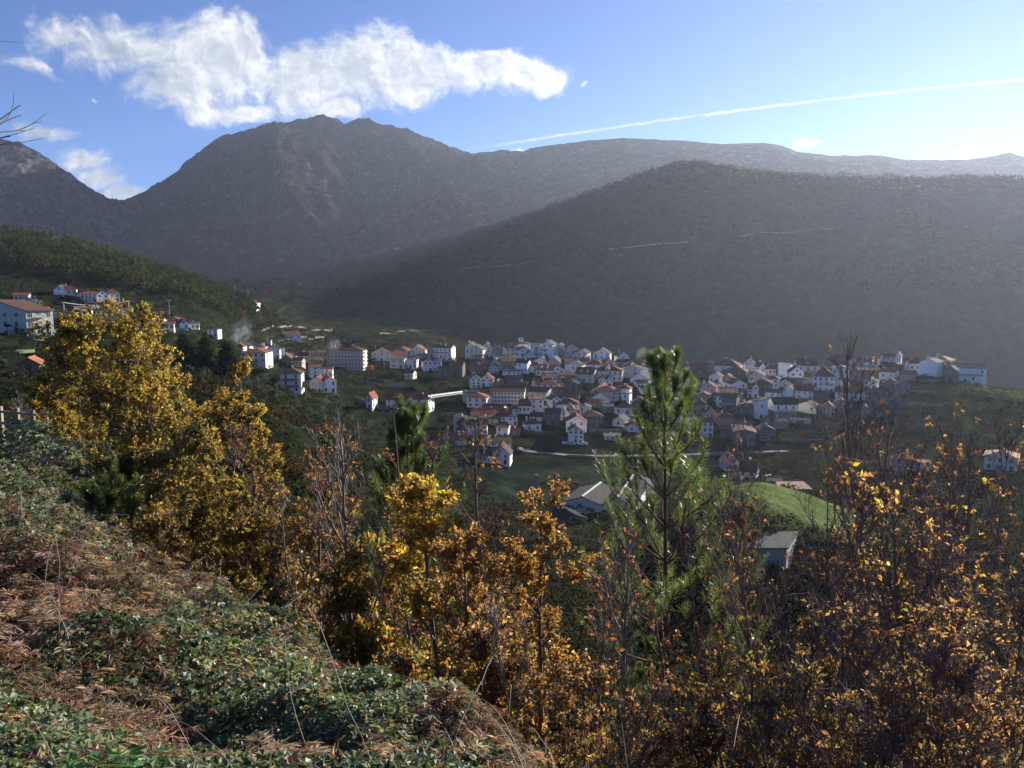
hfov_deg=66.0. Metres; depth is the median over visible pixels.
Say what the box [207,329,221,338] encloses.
house
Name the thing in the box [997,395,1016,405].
autumn tree
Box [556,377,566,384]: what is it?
house
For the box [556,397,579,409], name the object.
house
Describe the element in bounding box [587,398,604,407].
house
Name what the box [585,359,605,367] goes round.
house
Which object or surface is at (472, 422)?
house
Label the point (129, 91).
sky
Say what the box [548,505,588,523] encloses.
factory shed
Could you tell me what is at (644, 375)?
house
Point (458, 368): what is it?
house
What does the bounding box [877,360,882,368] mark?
house
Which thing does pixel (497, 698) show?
oak tree
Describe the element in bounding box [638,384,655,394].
house
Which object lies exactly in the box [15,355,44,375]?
stone shed
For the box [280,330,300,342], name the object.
house
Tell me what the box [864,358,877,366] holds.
house
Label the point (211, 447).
oak tree
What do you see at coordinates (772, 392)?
house
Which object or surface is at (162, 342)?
tree
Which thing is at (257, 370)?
tree
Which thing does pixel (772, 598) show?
bare tree
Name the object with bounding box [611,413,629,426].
house
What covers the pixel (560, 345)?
house
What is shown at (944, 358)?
house
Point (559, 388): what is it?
house
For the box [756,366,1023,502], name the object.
slope scrub
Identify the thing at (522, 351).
house
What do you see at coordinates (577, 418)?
house
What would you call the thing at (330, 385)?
house
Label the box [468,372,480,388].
house
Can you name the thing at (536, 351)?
house
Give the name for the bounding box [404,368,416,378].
house
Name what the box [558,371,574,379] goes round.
house
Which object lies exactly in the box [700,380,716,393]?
house
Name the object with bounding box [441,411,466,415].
terrace wall
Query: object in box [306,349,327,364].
house
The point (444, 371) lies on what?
house
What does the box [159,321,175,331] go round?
house
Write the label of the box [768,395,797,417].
house
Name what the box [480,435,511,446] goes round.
house
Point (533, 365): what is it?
house
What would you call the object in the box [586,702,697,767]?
oak tree
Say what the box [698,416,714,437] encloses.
house
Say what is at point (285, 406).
olive tree
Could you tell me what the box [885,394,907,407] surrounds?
house
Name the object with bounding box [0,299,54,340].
apartment block
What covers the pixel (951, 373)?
house
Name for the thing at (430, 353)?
house
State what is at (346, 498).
bare tree
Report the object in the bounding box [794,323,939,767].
bare tree
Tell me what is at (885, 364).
tree
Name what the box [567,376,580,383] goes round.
house
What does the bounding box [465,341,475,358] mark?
house
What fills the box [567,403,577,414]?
house
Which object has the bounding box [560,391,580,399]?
house
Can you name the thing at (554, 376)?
house
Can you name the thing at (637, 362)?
house
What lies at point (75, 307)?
hillside road
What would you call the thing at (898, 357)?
house
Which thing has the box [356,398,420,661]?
bare tree
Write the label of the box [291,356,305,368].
house
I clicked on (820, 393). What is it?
house
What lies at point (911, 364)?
house
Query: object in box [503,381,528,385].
terrace wall
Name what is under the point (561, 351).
house
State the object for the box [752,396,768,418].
house
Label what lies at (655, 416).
house
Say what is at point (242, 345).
house
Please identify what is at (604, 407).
house
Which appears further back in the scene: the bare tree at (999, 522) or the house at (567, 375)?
the house at (567, 375)
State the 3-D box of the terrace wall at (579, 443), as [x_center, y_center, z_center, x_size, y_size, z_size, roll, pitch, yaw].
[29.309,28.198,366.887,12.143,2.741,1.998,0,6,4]
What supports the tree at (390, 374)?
on the terrain
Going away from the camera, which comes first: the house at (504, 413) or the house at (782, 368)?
the house at (504, 413)
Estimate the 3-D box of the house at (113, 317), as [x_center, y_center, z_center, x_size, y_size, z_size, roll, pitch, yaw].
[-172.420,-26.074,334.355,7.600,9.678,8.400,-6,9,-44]
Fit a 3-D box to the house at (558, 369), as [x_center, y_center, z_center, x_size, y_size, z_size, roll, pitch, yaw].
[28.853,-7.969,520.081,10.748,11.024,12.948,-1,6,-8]
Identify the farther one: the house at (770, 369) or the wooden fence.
the house at (770, 369)
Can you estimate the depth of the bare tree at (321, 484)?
18.60 m
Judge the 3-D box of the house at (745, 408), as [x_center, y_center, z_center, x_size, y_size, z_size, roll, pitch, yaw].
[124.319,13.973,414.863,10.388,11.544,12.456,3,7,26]
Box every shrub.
[10,391,29,434]
[557,476,567,481]
[572,481,581,486]
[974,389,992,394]
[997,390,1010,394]
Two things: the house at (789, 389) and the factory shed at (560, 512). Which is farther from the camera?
the house at (789, 389)
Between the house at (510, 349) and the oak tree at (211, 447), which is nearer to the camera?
the oak tree at (211, 447)
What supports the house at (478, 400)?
on the terrain
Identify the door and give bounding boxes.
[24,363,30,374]
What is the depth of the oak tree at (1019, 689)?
8.36 m
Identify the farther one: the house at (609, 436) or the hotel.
the hotel
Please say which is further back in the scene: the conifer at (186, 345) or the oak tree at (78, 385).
the conifer at (186, 345)
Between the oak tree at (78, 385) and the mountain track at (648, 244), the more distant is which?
the mountain track at (648, 244)
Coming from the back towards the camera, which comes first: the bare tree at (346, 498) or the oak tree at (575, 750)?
the bare tree at (346, 498)
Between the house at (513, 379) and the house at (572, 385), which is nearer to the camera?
the house at (572, 385)
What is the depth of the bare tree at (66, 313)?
298.14 m
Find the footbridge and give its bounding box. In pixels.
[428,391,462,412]
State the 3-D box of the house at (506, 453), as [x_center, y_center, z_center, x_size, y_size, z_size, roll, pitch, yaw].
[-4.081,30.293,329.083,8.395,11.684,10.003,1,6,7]
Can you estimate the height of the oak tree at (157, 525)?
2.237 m
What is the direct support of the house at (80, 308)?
on the terrain
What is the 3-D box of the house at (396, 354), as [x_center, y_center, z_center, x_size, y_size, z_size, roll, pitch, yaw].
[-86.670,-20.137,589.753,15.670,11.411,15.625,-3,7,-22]
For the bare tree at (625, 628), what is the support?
on the terrain
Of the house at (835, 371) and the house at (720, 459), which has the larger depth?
the house at (835, 371)
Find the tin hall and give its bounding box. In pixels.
[746,531,798,573]
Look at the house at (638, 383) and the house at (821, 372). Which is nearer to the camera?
the house at (821, 372)
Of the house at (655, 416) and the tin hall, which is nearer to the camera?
the tin hall
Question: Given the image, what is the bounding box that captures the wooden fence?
[0,406,50,443]
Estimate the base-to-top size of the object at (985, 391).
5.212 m
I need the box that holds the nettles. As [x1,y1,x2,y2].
[50,726,176,767]
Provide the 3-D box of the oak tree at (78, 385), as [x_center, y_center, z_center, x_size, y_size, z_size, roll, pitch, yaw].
[-13.973,1.809,28.780,5.450,10.012,5.296,-3,7,-22]
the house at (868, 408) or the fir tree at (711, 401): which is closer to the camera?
the house at (868, 408)
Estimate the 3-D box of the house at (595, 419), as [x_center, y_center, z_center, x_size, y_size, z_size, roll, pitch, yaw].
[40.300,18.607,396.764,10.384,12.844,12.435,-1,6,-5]
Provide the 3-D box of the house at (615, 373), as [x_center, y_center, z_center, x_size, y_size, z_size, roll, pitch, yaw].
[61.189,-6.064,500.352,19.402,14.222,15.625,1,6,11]
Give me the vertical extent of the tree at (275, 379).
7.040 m
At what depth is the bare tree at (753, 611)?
25.25 m
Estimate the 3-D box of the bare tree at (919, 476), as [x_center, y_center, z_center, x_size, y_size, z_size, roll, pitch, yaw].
[8.867,5.590,15.926,2.608,8.882,2.176,5,8,39]
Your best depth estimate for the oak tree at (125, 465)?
23.66 m
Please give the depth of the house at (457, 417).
379.97 m
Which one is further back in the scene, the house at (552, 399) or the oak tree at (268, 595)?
the house at (552, 399)
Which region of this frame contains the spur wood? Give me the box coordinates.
[211,160,1023,301]
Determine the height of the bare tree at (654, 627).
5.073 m
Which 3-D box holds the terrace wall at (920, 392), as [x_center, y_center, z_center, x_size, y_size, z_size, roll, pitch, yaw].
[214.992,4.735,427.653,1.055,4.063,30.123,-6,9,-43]
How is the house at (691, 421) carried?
on the terrain
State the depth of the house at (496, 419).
393.58 m
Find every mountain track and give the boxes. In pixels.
[461,260,534,270]
[602,241,687,249]
[741,228,833,236]
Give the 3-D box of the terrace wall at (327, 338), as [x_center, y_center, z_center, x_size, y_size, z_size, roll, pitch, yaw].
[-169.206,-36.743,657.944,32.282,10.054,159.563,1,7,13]
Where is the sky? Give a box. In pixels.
[0,0,1023,199]
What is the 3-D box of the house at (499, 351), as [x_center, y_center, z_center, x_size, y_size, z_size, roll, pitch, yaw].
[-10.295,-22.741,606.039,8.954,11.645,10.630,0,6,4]
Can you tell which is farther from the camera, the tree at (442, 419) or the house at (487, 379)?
the house at (487, 379)
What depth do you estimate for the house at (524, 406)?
415.45 m
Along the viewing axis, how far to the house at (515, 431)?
379.22 m
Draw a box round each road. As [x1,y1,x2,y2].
[66,305,107,309]
[517,447,788,457]
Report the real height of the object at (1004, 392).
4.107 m
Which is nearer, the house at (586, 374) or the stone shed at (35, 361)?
the stone shed at (35, 361)
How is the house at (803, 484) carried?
on the terrain
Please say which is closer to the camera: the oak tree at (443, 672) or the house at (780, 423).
the oak tree at (443, 672)
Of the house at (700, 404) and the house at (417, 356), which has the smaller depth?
the house at (700, 404)
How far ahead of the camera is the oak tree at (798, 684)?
7.11 m
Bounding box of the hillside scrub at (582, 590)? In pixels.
[0,334,1023,759]
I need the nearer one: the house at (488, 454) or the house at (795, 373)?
the house at (488, 454)
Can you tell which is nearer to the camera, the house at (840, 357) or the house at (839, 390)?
the house at (839, 390)
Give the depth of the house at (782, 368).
506.93 m
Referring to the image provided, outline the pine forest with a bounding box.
[0,223,280,329]
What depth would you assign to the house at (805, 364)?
541.98 m
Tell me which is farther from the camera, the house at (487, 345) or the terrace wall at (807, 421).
the house at (487, 345)
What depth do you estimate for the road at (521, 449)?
353.36 m
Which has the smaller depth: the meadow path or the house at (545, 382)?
the meadow path
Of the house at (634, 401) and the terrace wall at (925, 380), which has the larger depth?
the terrace wall at (925, 380)
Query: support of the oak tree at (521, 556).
on the terrain
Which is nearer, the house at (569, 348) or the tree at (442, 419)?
the tree at (442, 419)
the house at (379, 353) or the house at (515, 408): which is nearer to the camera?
the house at (515, 408)
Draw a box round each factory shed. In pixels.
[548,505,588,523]
[562,482,613,512]
[601,475,646,513]
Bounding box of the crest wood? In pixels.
[573,158,1023,202]
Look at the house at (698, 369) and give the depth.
513.52 m
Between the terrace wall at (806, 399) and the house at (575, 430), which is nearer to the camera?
the house at (575, 430)
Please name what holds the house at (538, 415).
on the terrain
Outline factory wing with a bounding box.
[620,510,661,520]
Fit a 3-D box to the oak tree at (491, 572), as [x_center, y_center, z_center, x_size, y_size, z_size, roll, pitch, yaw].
[-0.352,5.068,15.466,2.596,9.170,3.203,3,7,26]
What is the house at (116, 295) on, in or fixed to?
on the terrain
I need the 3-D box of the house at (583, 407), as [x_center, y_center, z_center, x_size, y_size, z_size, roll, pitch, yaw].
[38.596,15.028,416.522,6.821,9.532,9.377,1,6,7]
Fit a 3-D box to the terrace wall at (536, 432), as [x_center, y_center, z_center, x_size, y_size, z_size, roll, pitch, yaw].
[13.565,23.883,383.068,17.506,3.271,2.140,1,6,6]
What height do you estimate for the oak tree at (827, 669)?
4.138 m
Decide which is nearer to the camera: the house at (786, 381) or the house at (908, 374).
the house at (908, 374)
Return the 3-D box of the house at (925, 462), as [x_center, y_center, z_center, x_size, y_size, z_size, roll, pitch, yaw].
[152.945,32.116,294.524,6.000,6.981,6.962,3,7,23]
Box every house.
[12,292,31,298]
[24,296,36,303]
[53,284,64,294]
[64,284,76,295]
[75,290,83,299]
[79,305,92,315]
[82,290,96,303]
[95,312,117,325]
[96,289,109,303]
[101,308,130,315]
[107,292,119,302]
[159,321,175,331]
[167,316,185,324]
[176,318,188,330]
[188,320,199,329]
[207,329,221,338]
[236,342,246,350]
[240,348,272,367]
[245,342,253,348]
[256,343,268,348]
[266,343,281,358]
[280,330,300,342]
[280,352,293,365]
[280,366,304,393]
[281,347,284,356]
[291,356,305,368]
[295,351,308,361]
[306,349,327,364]
[307,357,323,364]
[308,362,320,377]
[309,375,324,392]
[321,365,333,377]
[324,375,336,394]
[365,390,377,410]
[370,345,390,360]
[385,391,409,406]
[390,357,406,368]
[391,346,410,357]
[391,350,408,358]
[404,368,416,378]
[406,358,418,368]
[409,344,427,358]
[409,393,433,412]
[411,354,424,361]
[421,357,432,371]
[427,348,434,358]
[431,344,455,360]
[432,356,441,371]
[436,366,451,377]
[436,426,453,441]
[448,359,465,376]
[453,413,475,430]
[453,431,467,444]
[457,416,468,432]
[463,390,478,403]
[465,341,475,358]
[466,392,491,407]
[467,419,487,438]
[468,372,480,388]
[469,344,486,359]
[469,360,487,373]
[470,407,495,418]
[476,444,492,462]
[479,415,500,425]
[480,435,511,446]
[481,372,494,386]
[482,403,506,413]
[483,341,490,357]
[488,363,498,373]
[489,357,501,370]
[490,343,499,357]
[490,386,525,404]
[492,378,504,385]
[492,441,513,466]
[494,347,502,356]
[495,423,511,434]
[499,354,517,369]
[499,407,511,421]
[502,369,521,375]
[503,344,518,356]
[505,374,522,383]
[507,414,517,424]
[508,337,530,348]
[510,402,518,413]
[510,426,522,435]
[514,358,531,373]
[516,346,529,357]
[517,398,531,413]
[522,416,541,430]
[523,351,535,357]
[526,386,553,400]
[529,397,543,411]
[529,411,543,420]
[530,343,540,357]
[530,362,537,372]
[531,377,554,387]
[534,345,541,359]
[534,356,549,363]
[535,364,555,375]
[541,339,556,358]
[541,373,557,381]
[543,406,548,419]
[545,407,560,425]
[546,393,562,407]
[547,355,562,365]
[552,384,565,395]
[554,363,564,373]
[554,381,563,386]
[556,343,564,355]
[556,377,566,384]
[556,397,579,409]
[558,347,564,359]
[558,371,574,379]
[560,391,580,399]
[560,406,569,420]
[563,357,580,364]
[564,342,576,356]
[565,360,585,370]
[565,379,578,391]
[565,412,587,432]
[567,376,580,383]
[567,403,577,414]
[567,422,583,441]
[571,349,579,356]
[574,367,596,382]
[576,348,590,360]
[578,402,591,413]
[580,355,590,362]
[580,408,604,428]
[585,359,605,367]
[585,390,609,402]
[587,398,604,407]
[590,384,618,401]
[592,347,611,360]
[597,363,623,381]
[598,374,606,382]
[598,402,613,412]
[601,358,617,365]
[603,432,620,440]
[605,374,613,383]
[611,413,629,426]
[614,350,628,360]
[614,402,637,415]
[615,359,631,366]
[616,383,631,398]
[621,392,632,403]
[622,360,651,370]
[623,364,647,377]
[623,421,641,432]
[629,371,651,382]
[632,396,649,411]
[633,378,648,386]
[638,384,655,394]
[638,475,654,493]
[647,409,662,421]
[663,411,682,422]
[676,361,706,377]
[678,378,691,387]
[682,413,697,421]
[688,418,698,430]
[691,399,707,413]
[697,390,710,401]
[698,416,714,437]
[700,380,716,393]
[700,405,716,417]
[708,371,723,383]
[712,391,722,407]
[713,410,736,425]
[714,357,742,370]
[717,382,726,387]
[717,386,738,392]
[718,451,738,470]
[719,424,734,438]
[721,365,750,378]
[721,391,740,411]
[723,373,736,381]
[725,377,746,388]
[732,425,756,446]
[733,418,753,426]
[736,400,753,416]
[738,457,760,477]
[739,392,744,402]
[743,356,755,371]
[747,386,753,397]
[748,369,767,382]
[750,378,772,396]
[752,382,759,397]
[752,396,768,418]
[754,361,765,371]
[755,423,776,440]
[760,413,773,426]
[761,474,782,481]
[764,364,775,374]
[764,387,785,397]
[766,373,780,388]
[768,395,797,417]
[772,415,788,428]
[774,481,812,492]
[778,362,792,377]
[780,377,793,386]
[784,384,794,396]
[786,365,804,382]
[792,357,818,371]
[793,383,816,398]
[798,400,820,414]
[802,373,811,383]
[812,365,835,391]
[812,389,830,404]
[821,400,835,416]
[831,353,845,368]
[831,364,848,388]
[833,397,845,411]
[834,386,852,400]
[848,359,864,366]
[849,367,856,380]
[852,387,869,400]
[856,366,878,380]
[857,403,874,415]
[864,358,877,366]
[864,376,879,388]
[867,391,887,405]
[875,403,897,416]
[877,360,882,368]
[878,368,899,379]
[880,352,895,367]
[883,376,895,392]
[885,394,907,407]
[887,361,903,369]
[890,450,914,471]
[892,379,910,394]
[895,351,902,363]
[899,370,917,381]
[903,356,921,369]
[904,358,919,372]
[913,459,931,471]
[919,356,944,376]
[936,354,955,361]
[943,360,951,376]
[945,365,959,381]
[952,362,987,385]
[983,448,1020,471]
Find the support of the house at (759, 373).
on the terrain
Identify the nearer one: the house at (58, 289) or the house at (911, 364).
the house at (58, 289)
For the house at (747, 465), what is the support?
on the terrain
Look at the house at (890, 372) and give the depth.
470.24 m
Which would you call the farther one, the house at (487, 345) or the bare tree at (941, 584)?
the house at (487, 345)
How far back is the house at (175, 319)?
426.70 m
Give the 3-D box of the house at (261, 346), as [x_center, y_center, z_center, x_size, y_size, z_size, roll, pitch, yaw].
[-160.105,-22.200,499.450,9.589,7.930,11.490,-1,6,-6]
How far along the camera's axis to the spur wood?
1287.54 m
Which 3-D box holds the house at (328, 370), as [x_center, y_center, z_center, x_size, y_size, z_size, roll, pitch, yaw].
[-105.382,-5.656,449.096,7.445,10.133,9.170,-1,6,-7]
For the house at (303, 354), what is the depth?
525.39 m
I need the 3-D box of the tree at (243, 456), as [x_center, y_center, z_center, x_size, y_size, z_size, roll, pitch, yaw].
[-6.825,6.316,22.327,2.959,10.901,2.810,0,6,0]
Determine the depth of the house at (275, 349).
489.90 m
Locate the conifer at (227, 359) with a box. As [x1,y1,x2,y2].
[208,339,240,380]
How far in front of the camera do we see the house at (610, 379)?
488.10 m
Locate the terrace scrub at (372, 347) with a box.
[221,255,602,362]
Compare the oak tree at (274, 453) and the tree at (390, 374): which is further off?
the tree at (390, 374)
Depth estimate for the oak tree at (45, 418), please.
34.10 m
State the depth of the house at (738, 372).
508.31 m
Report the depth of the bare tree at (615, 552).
12.44 m
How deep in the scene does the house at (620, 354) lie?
567.34 m
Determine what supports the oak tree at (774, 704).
on the terrain
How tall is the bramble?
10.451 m
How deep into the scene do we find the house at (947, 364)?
465.39 m
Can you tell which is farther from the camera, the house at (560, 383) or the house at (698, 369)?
the house at (698, 369)
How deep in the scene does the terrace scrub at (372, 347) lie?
818.22 m
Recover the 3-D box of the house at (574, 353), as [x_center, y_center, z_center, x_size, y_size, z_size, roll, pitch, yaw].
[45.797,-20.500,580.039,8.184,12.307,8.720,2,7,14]
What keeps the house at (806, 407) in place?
on the terrain
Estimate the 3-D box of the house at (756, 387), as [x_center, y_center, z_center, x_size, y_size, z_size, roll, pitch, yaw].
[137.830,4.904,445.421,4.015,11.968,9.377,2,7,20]
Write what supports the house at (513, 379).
on the terrain
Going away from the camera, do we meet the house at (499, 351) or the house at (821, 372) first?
the house at (821, 372)
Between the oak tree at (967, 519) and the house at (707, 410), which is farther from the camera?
the house at (707, 410)
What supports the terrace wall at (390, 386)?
on the terrain
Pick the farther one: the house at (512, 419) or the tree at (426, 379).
the tree at (426, 379)
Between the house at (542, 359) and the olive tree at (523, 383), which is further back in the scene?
the house at (542, 359)
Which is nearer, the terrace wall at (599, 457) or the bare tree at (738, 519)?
the bare tree at (738, 519)
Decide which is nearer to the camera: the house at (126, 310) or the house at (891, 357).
the house at (126, 310)
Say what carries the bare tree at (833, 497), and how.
on the terrain
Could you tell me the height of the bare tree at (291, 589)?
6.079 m
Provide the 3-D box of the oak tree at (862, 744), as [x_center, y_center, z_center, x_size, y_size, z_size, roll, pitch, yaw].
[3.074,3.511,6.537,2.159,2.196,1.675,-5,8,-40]
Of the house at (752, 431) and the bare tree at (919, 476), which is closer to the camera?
the bare tree at (919, 476)
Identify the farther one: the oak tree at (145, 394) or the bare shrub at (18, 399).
the bare shrub at (18, 399)
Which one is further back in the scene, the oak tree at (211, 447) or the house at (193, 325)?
the house at (193, 325)
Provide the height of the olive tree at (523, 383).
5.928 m
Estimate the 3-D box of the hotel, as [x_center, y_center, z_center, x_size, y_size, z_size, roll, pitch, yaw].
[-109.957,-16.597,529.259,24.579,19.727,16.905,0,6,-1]
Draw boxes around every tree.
[0,41,46,144]
[0,359,8,366]
[21,309,146,464]
[31,382,97,477]
[32,458,162,531]
[34,430,86,475]
[36,296,206,520]
[42,338,54,346]
[55,435,172,522]
[56,309,74,319]
[72,312,82,321]
[86,327,229,574]
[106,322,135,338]
[114,495,194,572]
[130,438,247,582]
[152,404,284,593]
[156,338,165,345]
[164,354,267,597]
[196,401,305,605]
[207,489,274,594]
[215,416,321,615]
[219,433,324,607]
[224,380,241,392]
[230,576,313,635]
[250,366,267,380]
[261,471,364,626]
[268,376,280,387]
[269,389,278,395]
[271,474,322,649]
[279,421,351,633]
[280,404,294,410]
[282,424,379,633]
[287,393,297,401]
[299,404,398,626]
[302,380,309,392]
[313,427,343,660]
[313,538,389,670]
[317,393,467,677]
[350,472,503,681]
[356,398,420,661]
[360,641,454,736]
[365,365,373,372]
[371,425,454,675]
[376,530,455,680]
[377,369,400,383]
[412,520,539,739]
[414,631,542,758]
[417,374,436,389]
[422,408,561,752]
[434,416,447,426]
[439,381,449,387]
[440,596,549,743]
[479,583,572,767]
[485,473,606,767]
[518,381,527,385]
[543,647,662,767]
[563,529,629,767]
[573,343,774,758]
[574,489,676,766]
[582,383,591,393]
[585,674,692,767]
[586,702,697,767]
[619,583,662,763]
[645,582,699,766]
[651,679,797,767]
[662,638,776,767]
[673,643,837,767]
[675,515,769,767]
[679,416,852,767]
[695,490,786,767]
[705,485,821,764]
[706,394,717,408]
[707,650,912,767]
[723,586,857,767]
[745,582,935,767]
[755,664,1013,767]
[774,483,876,767]
[775,430,876,767]
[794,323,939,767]
[804,477,1013,767]
[808,436,1022,763]
[815,577,1001,767]
[818,385,957,764]
[818,458,916,761]
[863,622,1023,767]
[870,518,1022,767]
[881,361,893,367]
[884,388,1023,761]
[884,438,1017,758]
[919,563,1023,767]
[924,452,1008,766]
[933,401,1023,767]
[977,395,995,408]
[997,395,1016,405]
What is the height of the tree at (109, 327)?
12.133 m
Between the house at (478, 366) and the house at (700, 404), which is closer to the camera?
the house at (700, 404)
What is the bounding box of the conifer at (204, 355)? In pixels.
[191,332,216,375]
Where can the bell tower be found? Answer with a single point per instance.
(710, 367)
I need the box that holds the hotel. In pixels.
[328,344,367,370]
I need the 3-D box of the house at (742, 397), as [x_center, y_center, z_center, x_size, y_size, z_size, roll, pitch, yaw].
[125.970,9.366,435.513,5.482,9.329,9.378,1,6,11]
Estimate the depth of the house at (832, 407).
405.55 m
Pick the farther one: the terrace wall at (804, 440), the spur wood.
the spur wood
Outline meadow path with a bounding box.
[0,349,34,353]
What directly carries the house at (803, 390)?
on the terrain
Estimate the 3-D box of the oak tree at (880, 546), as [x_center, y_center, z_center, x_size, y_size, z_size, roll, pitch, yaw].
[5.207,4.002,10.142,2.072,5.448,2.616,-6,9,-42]
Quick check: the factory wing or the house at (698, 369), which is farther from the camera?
the house at (698, 369)
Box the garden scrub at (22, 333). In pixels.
[0,262,1023,501]
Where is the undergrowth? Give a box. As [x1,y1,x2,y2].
[4,427,1023,767]
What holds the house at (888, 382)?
on the terrain
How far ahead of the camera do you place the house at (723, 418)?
395.49 m
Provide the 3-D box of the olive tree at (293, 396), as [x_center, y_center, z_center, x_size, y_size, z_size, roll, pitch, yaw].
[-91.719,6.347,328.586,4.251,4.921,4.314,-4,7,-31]
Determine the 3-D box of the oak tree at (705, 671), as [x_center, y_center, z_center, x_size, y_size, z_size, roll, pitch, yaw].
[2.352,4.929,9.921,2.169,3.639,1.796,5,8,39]
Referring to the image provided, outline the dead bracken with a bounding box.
[0,435,553,767]
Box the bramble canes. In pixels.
[0,435,764,767]
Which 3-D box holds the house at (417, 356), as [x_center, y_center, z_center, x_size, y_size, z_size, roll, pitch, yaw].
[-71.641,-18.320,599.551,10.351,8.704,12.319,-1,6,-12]
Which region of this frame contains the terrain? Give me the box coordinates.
[0,114,1023,767]
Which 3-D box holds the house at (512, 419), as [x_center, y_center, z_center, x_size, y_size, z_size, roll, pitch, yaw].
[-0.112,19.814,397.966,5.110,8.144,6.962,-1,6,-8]
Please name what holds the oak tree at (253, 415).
on the terrain
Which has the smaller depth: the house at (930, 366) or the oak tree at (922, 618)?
the oak tree at (922, 618)
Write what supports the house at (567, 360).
on the terrain
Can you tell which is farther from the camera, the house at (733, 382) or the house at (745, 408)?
the house at (733, 382)
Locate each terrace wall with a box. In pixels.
[261,325,332,330]
[277,336,365,341]
[354,396,388,409]
[364,381,404,387]
[379,329,467,335]
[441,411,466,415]
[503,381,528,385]
[522,429,557,433]
[562,441,587,444]
[566,454,619,458]
[589,429,624,432]
[780,438,822,442]
[783,418,810,423]
[799,398,833,401]
[880,389,937,393]
[893,378,940,381]
[907,403,942,406]
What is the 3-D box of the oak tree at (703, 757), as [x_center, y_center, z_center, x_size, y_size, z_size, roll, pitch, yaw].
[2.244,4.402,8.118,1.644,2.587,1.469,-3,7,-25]
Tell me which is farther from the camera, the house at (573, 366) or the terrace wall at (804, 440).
the house at (573, 366)
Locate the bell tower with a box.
[706,360,713,378]
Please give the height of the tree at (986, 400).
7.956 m
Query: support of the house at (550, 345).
on the terrain
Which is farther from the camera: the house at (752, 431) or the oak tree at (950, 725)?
the house at (752, 431)
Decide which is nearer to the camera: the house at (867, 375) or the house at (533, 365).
the house at (867, 375)
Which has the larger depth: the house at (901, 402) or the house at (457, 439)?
the house at (901, 402)
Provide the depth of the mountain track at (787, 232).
1279.21 m
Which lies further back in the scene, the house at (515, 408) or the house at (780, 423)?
the house at (515, 408)
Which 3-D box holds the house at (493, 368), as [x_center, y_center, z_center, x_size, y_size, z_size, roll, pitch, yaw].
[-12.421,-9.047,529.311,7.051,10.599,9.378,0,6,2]
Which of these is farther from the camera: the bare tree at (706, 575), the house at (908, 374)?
the house at (908, 374)
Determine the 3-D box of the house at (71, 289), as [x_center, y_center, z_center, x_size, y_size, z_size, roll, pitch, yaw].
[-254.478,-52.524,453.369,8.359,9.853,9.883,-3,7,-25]
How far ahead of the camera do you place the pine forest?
586.97 m
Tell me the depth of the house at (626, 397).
439.91 m
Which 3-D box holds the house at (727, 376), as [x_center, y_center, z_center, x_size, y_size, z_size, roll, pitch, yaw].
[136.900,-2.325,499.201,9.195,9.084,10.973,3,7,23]
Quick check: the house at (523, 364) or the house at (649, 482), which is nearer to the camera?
the house at (649, 482)
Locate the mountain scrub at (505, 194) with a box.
[168,121,535,261]
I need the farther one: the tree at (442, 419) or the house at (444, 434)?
the tree at (442, 419)
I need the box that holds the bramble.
[0,414,546,767]
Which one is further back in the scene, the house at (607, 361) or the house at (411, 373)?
the house at (607, 361)
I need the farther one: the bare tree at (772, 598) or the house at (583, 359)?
the house at (583, 359)
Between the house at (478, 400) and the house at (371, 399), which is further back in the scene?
the house at (478, 400)
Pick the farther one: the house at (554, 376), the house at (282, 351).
the house at (282, 351)
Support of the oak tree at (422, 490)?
on the terrain
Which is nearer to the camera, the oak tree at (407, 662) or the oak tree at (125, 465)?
the oak tree at (407, 662)
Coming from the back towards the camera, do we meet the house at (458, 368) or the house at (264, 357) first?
the house at (458, 368)
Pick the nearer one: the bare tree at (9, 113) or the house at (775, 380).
the bare tree at (9, 113)
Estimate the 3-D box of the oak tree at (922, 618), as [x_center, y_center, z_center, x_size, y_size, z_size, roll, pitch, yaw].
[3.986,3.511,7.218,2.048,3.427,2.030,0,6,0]
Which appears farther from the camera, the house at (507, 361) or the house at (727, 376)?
the house at (507, 361)
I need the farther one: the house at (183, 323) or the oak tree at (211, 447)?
the house at (183, 323)
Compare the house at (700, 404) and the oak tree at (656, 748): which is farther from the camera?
the house at (700, 404)
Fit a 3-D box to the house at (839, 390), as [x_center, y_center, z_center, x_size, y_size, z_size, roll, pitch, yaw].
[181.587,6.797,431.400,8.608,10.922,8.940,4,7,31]
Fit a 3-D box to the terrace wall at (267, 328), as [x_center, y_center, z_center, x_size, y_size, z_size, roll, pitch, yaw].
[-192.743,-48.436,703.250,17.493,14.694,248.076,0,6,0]
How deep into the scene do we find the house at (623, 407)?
416.19 m
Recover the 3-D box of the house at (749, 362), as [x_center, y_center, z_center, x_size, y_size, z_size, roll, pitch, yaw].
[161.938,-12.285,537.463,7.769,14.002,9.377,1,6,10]
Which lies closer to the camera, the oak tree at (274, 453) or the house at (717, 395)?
the oak tree at (274, 453)
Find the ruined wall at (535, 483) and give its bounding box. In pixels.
[531,474,539,495]
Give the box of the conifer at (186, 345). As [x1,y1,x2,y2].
[170,331,196,367]
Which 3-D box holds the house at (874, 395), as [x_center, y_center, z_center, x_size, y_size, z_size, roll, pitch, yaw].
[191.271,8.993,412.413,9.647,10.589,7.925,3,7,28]
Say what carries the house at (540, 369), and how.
on the terrain
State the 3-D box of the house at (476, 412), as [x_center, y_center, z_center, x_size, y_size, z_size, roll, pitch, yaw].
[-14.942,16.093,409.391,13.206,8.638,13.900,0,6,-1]
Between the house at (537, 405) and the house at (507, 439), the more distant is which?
the house at (537, 405)
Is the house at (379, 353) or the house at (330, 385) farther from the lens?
the house at (379, 353)
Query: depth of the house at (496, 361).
532.46 m

